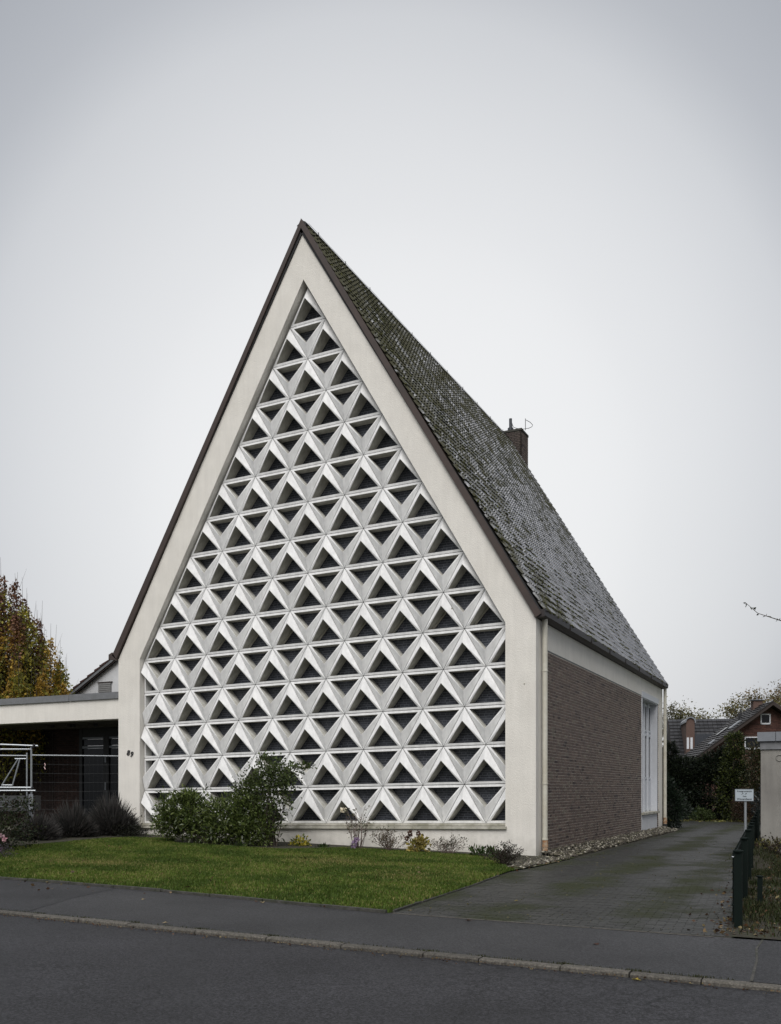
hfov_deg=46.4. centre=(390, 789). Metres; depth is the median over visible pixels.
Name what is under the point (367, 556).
window pane
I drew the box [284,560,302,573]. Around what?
window pane
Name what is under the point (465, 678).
window pane
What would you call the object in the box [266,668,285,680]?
window pane
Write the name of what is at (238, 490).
window pane
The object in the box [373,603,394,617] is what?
window pane
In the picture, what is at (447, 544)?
window pane
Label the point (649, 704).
side window
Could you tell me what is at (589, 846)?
gravel strip
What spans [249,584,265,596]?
window pane
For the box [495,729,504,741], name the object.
window pane
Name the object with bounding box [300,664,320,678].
window pane
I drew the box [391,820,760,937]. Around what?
driveway
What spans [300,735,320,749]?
window pane
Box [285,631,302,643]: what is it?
window pane
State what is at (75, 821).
lavender bush
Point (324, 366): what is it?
window pane
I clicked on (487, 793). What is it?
window pane
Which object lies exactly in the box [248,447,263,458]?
window pane
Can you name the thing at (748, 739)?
window frame
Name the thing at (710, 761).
yew tree
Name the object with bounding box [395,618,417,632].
window pane
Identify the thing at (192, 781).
window pane
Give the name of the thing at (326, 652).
window pane
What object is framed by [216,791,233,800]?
window pane
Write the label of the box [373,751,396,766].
window pane
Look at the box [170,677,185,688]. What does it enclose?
window pane
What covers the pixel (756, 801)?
grey shrub
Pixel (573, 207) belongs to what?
sky
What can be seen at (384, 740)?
window pane
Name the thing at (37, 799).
scaffold trailer
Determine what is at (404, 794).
window pane
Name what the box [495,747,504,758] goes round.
window pane
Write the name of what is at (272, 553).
window pane
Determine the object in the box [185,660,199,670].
window pane
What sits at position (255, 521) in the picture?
window pane
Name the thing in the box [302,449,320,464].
window pane
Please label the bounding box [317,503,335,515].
window pane
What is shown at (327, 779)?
window pane
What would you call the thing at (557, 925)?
pavement edge stones
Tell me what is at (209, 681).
window pane
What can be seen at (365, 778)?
window pane
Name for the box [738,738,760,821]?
brown shrub
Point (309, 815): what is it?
window pane
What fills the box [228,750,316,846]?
tall shrub
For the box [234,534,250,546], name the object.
window pane
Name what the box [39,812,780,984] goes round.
ground
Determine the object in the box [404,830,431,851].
hydrangea
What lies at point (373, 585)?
church
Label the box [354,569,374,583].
window pane
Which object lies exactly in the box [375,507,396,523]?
window pane
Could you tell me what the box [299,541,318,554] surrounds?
window pane
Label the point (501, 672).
window pane
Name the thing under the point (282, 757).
window pane
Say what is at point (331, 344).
window pane
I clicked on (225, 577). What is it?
window pane
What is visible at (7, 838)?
rose bush
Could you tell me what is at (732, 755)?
thuja tree
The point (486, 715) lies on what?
window pane
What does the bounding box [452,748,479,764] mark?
window pane
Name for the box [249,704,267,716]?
window pane
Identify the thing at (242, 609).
window pane
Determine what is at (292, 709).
window pane
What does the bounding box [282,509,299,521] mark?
window pane
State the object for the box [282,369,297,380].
window pane
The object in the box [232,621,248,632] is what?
window pane
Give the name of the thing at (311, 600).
window pane
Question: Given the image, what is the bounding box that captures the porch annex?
[0,692,117,825]
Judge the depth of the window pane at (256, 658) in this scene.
22.70 m
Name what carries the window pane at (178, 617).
in the church
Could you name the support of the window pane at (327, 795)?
in the church
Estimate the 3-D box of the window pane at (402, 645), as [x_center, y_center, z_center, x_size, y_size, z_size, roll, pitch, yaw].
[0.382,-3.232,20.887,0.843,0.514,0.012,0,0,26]
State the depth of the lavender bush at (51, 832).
21.49 m
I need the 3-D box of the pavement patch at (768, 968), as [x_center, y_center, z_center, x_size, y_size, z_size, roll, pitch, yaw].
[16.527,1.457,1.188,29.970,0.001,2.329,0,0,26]
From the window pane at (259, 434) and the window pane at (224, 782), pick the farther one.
the window pane at (224, 782)
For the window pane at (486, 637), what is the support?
in the church
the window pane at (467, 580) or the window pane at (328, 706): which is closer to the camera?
the window pane at (467, 580)
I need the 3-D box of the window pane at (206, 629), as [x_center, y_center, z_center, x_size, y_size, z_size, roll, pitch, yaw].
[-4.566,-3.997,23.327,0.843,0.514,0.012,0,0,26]
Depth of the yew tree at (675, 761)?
43.55 m
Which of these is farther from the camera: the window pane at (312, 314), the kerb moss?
the window pane at (312, 314)
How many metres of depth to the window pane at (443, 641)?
20.47 m
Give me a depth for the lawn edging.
12.46 m
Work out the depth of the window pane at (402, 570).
20.93 m
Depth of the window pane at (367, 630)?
21.33 m
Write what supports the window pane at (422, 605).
in the church
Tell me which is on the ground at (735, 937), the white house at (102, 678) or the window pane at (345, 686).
the white house at (102, 678)
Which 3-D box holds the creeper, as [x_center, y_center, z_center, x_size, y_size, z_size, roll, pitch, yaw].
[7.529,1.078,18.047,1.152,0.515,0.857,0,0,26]
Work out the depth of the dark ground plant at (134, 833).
22.80 m
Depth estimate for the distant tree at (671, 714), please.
87.89 m
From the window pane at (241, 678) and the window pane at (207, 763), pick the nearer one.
the window pane at (241, 678)
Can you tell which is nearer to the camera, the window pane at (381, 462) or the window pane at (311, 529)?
the window pane at (381, 462)
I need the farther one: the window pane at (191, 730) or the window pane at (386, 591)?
the window pane at (191, 730)
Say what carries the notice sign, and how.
on the driveway
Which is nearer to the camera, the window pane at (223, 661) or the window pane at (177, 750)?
the window pane at (223, 661)
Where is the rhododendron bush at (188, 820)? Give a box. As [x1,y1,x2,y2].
[146,783,284,846]
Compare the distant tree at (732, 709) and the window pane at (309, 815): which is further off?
the distant tree at (732, 709)
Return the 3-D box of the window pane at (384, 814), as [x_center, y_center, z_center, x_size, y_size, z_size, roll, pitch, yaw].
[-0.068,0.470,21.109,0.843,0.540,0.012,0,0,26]
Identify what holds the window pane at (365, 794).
in the church
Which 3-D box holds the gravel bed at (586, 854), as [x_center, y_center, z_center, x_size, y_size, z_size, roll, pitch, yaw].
[6.821,1.442,25.833,0.820,0.001,15.200,0,0,26]
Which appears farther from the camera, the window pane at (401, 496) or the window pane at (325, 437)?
the window pane at (325, 437)
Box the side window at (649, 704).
[641,691,658,812]
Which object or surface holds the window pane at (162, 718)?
in the church
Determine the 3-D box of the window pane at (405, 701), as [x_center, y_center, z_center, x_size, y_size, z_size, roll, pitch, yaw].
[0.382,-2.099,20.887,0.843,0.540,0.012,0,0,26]
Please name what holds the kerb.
on the road
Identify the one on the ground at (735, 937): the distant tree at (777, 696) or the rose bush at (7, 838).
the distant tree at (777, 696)
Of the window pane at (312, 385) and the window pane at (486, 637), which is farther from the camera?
the window pane at (312, 385)
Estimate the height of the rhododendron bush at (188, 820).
1.574 m
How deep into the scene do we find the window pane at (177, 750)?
23.81 m
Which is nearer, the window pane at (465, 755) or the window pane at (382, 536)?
the window pane at (465, 755)
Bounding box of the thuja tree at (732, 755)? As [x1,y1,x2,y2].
[709,730,755,820]
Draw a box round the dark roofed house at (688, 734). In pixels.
[667,717,731,757]
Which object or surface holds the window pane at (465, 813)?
in the church
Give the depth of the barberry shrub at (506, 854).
16.88 m
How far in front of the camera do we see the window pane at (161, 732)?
24.05 m
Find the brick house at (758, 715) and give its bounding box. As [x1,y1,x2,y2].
[662,697,780,810]
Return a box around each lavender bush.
[10,810,66,840]
[47,796,99,837]
[87,789,143,836]
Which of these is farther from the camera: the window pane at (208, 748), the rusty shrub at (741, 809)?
the rusty shrub at (741, 809)
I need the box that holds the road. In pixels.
[0,914,780,1023]
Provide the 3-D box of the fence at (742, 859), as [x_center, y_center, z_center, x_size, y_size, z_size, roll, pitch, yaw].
[7.723,1.081,19.423,0.124,0.897,21.257,0,0,23]
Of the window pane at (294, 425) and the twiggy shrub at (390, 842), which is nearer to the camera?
the twiggy shrub at (390, 842)
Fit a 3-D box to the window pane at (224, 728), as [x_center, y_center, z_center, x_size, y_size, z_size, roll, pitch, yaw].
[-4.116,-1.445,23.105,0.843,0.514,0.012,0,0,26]
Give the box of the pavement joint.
[750,940,762,980]
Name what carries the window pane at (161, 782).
in the church
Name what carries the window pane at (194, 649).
in the church
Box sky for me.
[0,0,780,744]
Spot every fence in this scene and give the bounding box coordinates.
[0,753,27,815]
[32,755,117,805]
[731,810,759,927]
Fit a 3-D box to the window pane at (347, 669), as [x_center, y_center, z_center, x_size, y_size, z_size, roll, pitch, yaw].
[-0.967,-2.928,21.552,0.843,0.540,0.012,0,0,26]
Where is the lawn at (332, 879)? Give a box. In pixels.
[4,826,574,905]
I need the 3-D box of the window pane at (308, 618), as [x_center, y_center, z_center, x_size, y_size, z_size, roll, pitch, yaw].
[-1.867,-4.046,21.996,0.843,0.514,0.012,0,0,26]
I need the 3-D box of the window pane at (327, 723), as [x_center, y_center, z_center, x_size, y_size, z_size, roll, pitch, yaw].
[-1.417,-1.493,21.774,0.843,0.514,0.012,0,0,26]
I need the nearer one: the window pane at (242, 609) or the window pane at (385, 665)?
the window pane at (385, 665)
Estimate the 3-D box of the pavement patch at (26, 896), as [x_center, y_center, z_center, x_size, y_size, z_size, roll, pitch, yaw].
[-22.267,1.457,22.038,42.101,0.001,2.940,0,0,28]
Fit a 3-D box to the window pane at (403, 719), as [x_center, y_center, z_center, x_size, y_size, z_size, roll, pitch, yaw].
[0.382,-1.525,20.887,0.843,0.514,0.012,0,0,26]
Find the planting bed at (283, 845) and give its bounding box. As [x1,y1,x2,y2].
[4,833,548,863]
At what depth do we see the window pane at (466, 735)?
20.24 m
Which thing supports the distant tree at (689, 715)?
on the ground at (735, 937)
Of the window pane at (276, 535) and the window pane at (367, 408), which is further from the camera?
the window pane at (276, 535)
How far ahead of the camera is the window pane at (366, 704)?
21.36 m
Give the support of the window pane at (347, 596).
in the church
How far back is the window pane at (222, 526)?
23.17 m
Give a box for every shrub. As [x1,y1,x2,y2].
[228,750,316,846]
[369,826,409,849]
[429,832,469,852]
[482,839,527,864]
[687,805,715,820]
[728,795,755,821]
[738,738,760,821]
[749,782,760,823]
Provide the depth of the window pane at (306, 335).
22.06 m
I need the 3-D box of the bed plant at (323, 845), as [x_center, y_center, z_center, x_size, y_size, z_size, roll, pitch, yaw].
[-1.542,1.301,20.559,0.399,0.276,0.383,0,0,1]
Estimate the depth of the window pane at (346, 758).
21.58 m
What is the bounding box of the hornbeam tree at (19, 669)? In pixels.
[0,557,76,795]
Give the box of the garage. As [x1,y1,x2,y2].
[757,732,780,851]
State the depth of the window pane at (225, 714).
23.14 m
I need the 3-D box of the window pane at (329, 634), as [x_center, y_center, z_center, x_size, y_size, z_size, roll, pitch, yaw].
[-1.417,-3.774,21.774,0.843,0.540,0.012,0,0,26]
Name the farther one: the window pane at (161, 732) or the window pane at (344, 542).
the window pane at (161, 732)
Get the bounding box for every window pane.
[154,663,168,672]
[154,793,169,800]
[155,712,169,722]
[155,728,169,738]
[155,777,170,787]
[156,647,169,657]
[169,628,183,638]
[169,694,184,704]
[169,760,184,770]
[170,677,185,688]
[170,744,185,754]
[171,611,185,622]
[185,593,199,604]
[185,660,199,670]
[185,709,201,720]
[185,726,200,736]
[186,576,201,587]
[186,644,201,654]
[186,776,200,787]
[200,558,214,568]
[200,625,215,635]
[200,691,216,702]
[200,741,217,753]
[200,758,217,769]
[201,674,217,686]
[202,539,217,551]
[202,607,217,618]
[216,522,230,532]
[216,589,231,599]
[216,656,232,668]
[216,724,232,735]
[216,775,233,786]
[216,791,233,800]
[217,570,233,583]
[217,706,233,718]
[218,503,234,515]
[218,640,234,650]
[232,485,246,495]
[232,553,247,564]
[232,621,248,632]
[232,689,249,700]
[232,739,250,752]
[232,757,250,769]
[233,602,250,615]
[233,671,250,683]
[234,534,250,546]
[235,465,250,477]
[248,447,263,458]
[248,516,263,527]
[248,722,266,734]
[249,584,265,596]
[249,653,265,665]
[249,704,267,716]
[250,565,267,578]
[251,496,267,509]
[251,636,267,647]
[252,426,267,439]
[265,409,279,419]
[265,478,280,489]
[265,547,282,559]
[265,617,282,629]
[265,686,283,698]
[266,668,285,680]
[266,737,284,750]
[266,756,284,765]
[267,528,285,541]
[267,597,284,610]
[268,388,284,401]
[268,457,284,470]
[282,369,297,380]
[282,439,298,451]
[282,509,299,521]
[282,579,300,592]
[282,650,300,662]
[282,720,301,733]
[283,701,302,714]
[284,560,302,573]
[284,790,302,800]
[285,418,302,432]
[285,489,302,502]
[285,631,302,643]
[286,347,302,361]
[287,772,302,785]
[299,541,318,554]
[299,807,320,820]
[300,329,315,341]
[300,400,315,411]
[300,471,316,483]
[300,612,318,625]
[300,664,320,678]
[300,683,319,696]
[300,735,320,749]
[300,754,320,766]
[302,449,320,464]
[302,521,320,535]
[302,592,320,606]
[303,378,321,392]
[304,306,321,320]
[317,360,333,372]
[317,432,334,444]
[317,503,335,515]
[317,574,336,587]
[317,646,337,659]
[317,718,338,731]
[318,698,339,712]
[318,770,338,784]
[318,790,338,803]
[320,481,338,496]
[320,554,339,568]
[320,627,339,640]
[321,337,339,352]
[321,410,339,424]
[335,391,353,404]
[335,608,355,621]
[335,806,358,820]
[336,463,354,476]
[336,536,354,549]
[336,660,358,675]
[336,680,356,694]
[336,733,357,747]
[336,753,357,766]
[337,587,357,602]
[338,514,358,529]
[339,441,357,456]
[340,369,358,383]
[354,423,372,436]
[354,496,373,509]
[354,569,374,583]
[354,642,375,656]
[354,716,375,730]
[354,769,377,783]
[354,789,376,803]
[355,695,376,710]
[356,547,377,563]
[357,400,377,416]
[357,474,376,489]
[357,623,377,636]
[373,456,392,469]
[373,529,394,543]
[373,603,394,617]
[373,677,395,692]
[373,730,397,746]
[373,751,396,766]
[373,805,396,820]
[374,656,397,671]
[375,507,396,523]
[375,582,396,597]
[377,433,396,448]
[392,489,413,503]
[393,564,413,578]
[393,638,415,653]
[393,691,417,707]
[393,713,416,728]
[393,767,417,782]
[393,788,416,803]
[395,466,416,482]
[395,541,417,557]
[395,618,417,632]
[412,523,434,538]
[412,599,434,613]
[412,674,436,690]
[412,750,436,765]
[412,804,436,819]
[413,652,437,668]
[413,728,437,744]
[414,500,437,517]
[414,576,437,592]
[432,558,455,573]
[432,634,456,650]
[432,711,457,726]
[432,787,458,803]
[433,688,458,705]
[433,765,458,781]
[434,534,458,552]
[435,613,458,628]
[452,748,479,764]
[453,594,477,610]
[453,671,478,687]
[453,726,479,742]
[453,803,479,819]
[454,648,480,665]
[455,570,479,587]
[474,630,499,646]
[474,708,501,725]
[474,763,501,781]
[474,786,502,803]
[475,685,502,702]
[476,608,501,624]
[495,669,504,680]
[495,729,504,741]
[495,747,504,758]
[495,807,504,819]
[497,651,504,661]
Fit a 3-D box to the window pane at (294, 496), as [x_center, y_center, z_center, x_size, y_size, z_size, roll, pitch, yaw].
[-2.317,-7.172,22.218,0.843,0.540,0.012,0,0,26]
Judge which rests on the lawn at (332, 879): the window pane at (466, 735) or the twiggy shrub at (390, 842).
the twiggy shrub at (390, 842)
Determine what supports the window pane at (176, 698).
in the church
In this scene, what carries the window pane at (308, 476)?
in the church
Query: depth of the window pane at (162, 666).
24.05 m
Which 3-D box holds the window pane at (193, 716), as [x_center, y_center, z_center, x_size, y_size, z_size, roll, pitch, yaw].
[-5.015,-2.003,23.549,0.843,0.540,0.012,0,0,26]
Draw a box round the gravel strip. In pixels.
[507,826,678,869]
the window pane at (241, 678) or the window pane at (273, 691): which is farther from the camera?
the window pane at (241, 678)
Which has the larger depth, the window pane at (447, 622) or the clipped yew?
the clipped yew
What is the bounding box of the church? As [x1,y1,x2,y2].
[109,219,668,870]
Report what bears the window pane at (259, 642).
in the church
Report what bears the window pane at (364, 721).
in the church
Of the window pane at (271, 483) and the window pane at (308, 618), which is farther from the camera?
the window pane at (271, 483)
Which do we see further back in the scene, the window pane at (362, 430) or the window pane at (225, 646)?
the window pane at (225, 646)
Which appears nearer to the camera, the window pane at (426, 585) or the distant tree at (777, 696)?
the window pane at (426, 585)
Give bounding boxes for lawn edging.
[0,875,499,912]
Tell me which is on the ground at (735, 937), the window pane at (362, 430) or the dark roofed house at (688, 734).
the dark roofed house at (688, 734)
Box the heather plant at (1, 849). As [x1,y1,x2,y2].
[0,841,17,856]
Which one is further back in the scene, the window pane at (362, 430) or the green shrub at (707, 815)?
the green shrub at (707, 815)
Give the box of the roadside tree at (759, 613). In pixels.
[744,602,780,620]
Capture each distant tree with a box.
[662,695,730,734]
[662,703,699,747]
[705,685,780,719]
[734,679,780,710]
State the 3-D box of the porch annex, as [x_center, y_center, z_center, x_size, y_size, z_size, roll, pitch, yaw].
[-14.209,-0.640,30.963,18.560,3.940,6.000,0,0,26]
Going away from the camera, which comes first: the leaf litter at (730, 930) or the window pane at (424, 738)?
the leaf litter at (730, 930)
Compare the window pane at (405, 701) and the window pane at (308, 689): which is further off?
the window pane at (308, 689)
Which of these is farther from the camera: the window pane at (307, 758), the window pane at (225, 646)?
the window pane at (225, 646)
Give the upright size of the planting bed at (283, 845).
0.338 m
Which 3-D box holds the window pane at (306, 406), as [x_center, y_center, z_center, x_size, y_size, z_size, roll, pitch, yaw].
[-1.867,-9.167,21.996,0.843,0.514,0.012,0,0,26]
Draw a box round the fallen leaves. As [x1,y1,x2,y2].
[671,819,748,821]
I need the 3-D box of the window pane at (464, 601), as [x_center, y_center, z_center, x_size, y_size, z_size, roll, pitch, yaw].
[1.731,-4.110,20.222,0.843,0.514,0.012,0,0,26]
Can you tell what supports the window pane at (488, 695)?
in the church
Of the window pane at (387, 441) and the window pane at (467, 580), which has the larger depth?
the window pane at (387, 441)
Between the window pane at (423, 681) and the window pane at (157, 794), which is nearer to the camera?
the window pane at (423, 681)
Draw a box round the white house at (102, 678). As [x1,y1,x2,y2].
[69,658,117,748]
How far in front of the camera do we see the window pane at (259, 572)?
22.69 m
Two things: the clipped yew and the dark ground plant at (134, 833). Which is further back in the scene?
the clipped yew
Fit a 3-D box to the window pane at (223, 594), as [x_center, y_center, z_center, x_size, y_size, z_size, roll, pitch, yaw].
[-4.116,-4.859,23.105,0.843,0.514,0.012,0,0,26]
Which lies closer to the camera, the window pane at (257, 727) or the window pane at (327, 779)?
the window pane at (327, 779)
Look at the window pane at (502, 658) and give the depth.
19.87 m
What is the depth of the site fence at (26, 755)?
23.65 m
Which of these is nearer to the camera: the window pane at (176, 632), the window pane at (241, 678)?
the window pane at (241, 678)
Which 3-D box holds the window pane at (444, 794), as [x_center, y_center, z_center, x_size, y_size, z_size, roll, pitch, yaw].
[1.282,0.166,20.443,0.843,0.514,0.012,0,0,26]
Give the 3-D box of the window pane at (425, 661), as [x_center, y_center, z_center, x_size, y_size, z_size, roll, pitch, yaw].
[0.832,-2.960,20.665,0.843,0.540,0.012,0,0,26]
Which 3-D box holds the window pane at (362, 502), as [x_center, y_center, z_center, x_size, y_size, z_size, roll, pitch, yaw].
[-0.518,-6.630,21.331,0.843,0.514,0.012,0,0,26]
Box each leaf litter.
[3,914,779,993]
[8,843,485,893]
[18,880,324,906]
[409,842,732,928]
[687,862,731,935]
[714,853,780,936]
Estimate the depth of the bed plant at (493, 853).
18.25 m
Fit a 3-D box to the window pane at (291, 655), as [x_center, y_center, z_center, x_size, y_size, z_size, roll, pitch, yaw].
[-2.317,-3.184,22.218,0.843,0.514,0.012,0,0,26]
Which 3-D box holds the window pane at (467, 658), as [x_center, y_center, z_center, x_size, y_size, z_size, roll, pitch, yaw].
[1.731,-2.977,20.222,0.843,0.540,0.012,0,0,26]
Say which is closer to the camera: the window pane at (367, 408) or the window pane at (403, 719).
the window pane at (403, 719)
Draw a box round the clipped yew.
[662,772,696,827]
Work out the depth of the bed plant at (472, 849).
18.92 m
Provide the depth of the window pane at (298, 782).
22.20 m
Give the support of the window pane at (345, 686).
in the church
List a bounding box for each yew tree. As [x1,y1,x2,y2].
[662,740,711,818]
[676,745,747,819]
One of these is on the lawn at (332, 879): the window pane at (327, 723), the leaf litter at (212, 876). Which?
the leaf litter at (212, 876)
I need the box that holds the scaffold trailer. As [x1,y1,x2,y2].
[0,744,40,824]
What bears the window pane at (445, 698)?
in the church
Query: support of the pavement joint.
on the pavement
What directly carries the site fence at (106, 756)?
on the lawn at (332, 879)
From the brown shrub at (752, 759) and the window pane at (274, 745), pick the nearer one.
the window pane at (274, 745)
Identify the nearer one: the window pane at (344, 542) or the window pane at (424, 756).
the window pane at (424, 756)
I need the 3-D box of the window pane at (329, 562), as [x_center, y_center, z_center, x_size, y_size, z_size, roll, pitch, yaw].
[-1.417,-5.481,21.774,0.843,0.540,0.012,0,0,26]
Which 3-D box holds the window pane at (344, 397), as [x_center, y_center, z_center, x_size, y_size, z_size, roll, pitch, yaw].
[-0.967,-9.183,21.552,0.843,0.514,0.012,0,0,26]
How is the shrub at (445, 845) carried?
on the lawn at (332, 879)
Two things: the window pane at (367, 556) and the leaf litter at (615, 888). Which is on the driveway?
the leaf litter at (615, 888)
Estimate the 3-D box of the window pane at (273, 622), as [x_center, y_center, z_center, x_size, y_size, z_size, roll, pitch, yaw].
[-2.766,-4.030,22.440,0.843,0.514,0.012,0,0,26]
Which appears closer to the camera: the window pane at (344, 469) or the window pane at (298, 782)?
the window pane at (344, 469)
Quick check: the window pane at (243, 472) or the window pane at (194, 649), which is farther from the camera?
the window pane at (194, 649)
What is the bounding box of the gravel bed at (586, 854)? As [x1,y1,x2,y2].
[566,832,671,859]
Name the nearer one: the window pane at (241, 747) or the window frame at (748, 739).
the window pane at (241, 747)
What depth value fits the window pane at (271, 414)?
22.50 m
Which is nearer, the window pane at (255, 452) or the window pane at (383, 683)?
the window pane at (383, 683)
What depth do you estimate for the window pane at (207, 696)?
23.38 m
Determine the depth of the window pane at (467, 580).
20.23 m
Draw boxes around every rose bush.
[0,790,46,851]
[340,805,372,848]
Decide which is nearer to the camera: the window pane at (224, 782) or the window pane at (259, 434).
the window pane at (259, 434)
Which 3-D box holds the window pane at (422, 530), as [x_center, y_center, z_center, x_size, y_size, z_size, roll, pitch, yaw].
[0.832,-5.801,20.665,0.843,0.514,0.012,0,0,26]
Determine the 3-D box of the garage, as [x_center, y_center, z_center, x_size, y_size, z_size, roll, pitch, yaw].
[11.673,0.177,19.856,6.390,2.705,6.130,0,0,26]
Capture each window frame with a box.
[744,737,759,748]
[760,714,770,723]
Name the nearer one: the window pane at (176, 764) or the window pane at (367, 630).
the window pane at (367, 630)
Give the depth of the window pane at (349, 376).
21.55 m
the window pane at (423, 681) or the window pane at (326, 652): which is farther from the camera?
the window pane at (326, 652)
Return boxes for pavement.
[10,888,780,984]
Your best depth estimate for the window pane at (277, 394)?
22.46 m
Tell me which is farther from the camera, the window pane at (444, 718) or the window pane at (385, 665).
the window pane at (385, 665)
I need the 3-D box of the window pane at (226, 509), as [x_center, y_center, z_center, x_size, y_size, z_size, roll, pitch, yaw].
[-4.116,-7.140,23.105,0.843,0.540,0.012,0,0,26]
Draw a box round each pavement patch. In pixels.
[0,879,114,911]
[752,940,780,983]
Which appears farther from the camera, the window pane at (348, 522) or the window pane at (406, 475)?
the window pane at (348, 522)
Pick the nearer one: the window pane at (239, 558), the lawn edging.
the lawn edging
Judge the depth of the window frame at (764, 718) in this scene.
60.64 m
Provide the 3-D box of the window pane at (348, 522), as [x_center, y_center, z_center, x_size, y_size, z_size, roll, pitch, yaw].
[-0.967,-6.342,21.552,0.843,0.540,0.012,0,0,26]
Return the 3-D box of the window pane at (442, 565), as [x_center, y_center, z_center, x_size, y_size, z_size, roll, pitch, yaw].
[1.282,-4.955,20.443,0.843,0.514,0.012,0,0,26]
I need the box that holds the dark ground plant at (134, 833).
[109,821,150,836]
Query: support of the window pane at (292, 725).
in the church
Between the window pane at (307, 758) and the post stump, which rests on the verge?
the post stump
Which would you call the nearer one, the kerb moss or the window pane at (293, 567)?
the kerb moss
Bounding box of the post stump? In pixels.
[756,875,763,903]
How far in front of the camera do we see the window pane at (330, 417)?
21.78 m
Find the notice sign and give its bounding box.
[735,789,753,831]
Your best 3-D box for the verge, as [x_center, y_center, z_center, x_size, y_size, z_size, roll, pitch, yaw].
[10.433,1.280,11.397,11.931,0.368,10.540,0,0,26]
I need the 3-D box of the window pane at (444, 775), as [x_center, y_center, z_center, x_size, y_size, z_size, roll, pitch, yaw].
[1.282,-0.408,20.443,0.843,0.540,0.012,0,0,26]
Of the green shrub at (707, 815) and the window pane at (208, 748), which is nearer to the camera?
the window pane at (208, 748)
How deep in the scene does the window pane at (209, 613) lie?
23.36 m
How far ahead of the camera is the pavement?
9.34 m
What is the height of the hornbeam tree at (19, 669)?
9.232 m
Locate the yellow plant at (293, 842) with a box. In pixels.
[288,833,311,845]
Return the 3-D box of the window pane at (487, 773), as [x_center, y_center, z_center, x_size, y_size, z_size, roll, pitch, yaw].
[2.181,-0.424,20.000,0.843,0.540,0.012,0,0,26]
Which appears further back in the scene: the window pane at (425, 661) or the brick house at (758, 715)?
the brick house at (758, 715)
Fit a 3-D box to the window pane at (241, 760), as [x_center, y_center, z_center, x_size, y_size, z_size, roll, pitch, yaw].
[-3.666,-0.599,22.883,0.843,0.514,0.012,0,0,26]
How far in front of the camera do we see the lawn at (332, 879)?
15.32 m
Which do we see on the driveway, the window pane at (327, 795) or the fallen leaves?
the fallen leaves
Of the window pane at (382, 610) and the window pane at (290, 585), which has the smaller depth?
the window pane at (382, 610)
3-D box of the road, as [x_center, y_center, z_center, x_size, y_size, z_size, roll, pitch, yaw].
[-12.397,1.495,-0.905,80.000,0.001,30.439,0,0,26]
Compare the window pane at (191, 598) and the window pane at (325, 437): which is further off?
the window pane at (191, 598)
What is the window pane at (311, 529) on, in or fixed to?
in the church
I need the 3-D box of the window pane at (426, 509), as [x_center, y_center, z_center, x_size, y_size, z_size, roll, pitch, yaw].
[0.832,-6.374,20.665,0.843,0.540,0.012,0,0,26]
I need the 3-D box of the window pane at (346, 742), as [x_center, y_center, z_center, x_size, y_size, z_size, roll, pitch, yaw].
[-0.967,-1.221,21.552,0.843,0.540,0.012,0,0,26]
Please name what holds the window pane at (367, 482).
in the church
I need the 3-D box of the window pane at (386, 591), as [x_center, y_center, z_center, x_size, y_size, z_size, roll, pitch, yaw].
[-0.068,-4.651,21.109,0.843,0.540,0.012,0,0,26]
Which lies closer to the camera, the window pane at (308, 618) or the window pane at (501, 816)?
the window pane at (501, 816)
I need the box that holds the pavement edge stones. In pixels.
[393,913,713,936]
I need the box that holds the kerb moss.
[1,908,733,979]
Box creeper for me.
[754,832,780,853]
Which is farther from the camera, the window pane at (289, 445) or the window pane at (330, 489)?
the window pane at (289, 445)
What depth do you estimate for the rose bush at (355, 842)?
20.23 m
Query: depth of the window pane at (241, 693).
22.93 m
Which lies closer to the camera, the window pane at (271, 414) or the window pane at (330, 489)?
the window pane at (330, 489)
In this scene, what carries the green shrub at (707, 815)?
on the driveway
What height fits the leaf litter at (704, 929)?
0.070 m
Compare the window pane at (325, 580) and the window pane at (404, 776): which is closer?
the window pane at (404, 776)
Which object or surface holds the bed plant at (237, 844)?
on the planting bed at (283, 845)
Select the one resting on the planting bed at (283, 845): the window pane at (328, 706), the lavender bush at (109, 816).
the lavender bush at (109, 816)
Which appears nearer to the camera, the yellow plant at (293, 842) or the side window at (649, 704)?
the yellow plant at (293, 842)
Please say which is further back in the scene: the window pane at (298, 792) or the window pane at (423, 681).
the window pane at (298, 792)
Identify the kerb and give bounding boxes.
[0,910,780,992]
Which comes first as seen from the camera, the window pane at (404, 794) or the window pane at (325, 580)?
the window pane at (404, 794)
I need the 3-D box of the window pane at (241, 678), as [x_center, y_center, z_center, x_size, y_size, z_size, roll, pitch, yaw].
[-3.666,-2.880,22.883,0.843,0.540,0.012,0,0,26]
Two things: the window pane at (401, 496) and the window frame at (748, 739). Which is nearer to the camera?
the window pane at (401, 496)
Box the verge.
[732,845,780,939]
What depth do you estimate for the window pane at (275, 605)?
22.47 m
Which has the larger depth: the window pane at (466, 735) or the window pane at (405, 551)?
the window pane at (405, 551)
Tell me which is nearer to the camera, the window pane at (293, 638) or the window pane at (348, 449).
the window pane at (348, 449)
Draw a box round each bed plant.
[232,841,246,846]
[315,842,328,846]
[468,843,485,855]
[479,844,495,855]
[487,848,502,858]
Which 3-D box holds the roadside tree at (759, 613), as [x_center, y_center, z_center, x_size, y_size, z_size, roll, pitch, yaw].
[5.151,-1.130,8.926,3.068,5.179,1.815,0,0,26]

